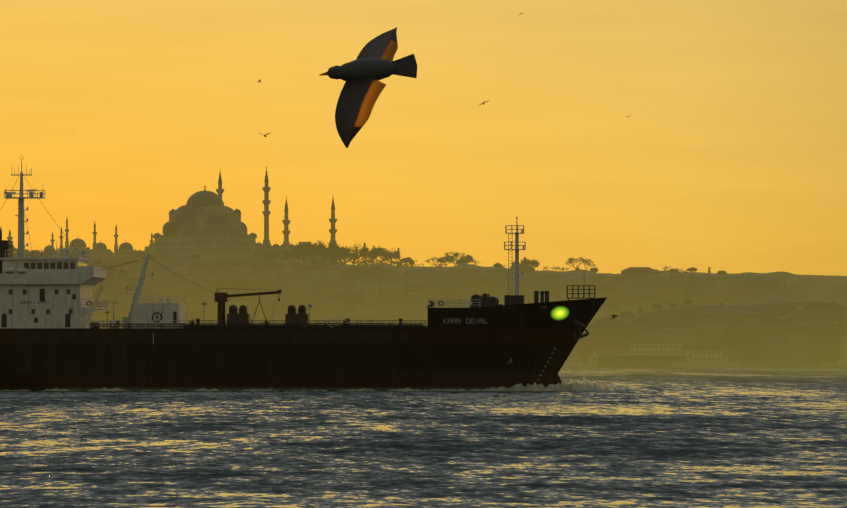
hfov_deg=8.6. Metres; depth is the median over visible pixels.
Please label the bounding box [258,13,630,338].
distant birds
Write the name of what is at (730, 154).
sky
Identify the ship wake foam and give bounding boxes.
[0,378,636,390]
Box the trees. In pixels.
[13,240,726,318]
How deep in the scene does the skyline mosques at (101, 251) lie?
4293.09 m
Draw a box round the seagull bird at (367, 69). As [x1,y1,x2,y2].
[319,27,416,147]
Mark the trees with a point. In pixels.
(336, 254)
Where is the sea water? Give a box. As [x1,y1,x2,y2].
[0,363,846,507]
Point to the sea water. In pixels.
(718, 437)
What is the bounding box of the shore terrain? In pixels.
[13,255,846,366]
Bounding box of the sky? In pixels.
[0,0,846,275]
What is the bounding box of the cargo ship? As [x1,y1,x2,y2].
[0,156,607,390]
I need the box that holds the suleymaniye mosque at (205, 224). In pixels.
[135,166,345,263]
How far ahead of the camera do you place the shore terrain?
4274.15 m
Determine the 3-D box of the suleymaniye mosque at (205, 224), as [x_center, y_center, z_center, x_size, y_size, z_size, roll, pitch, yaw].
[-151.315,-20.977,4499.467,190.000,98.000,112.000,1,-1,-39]
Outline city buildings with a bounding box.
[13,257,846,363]
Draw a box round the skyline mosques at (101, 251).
[7,219,170,260]
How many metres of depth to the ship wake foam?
791.69 m
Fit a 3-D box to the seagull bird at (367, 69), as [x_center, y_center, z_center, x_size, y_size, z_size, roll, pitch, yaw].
[-0.327,-1.038,35.089,0.679,0.788,0.465,1,-1,-33]
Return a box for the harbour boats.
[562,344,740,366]

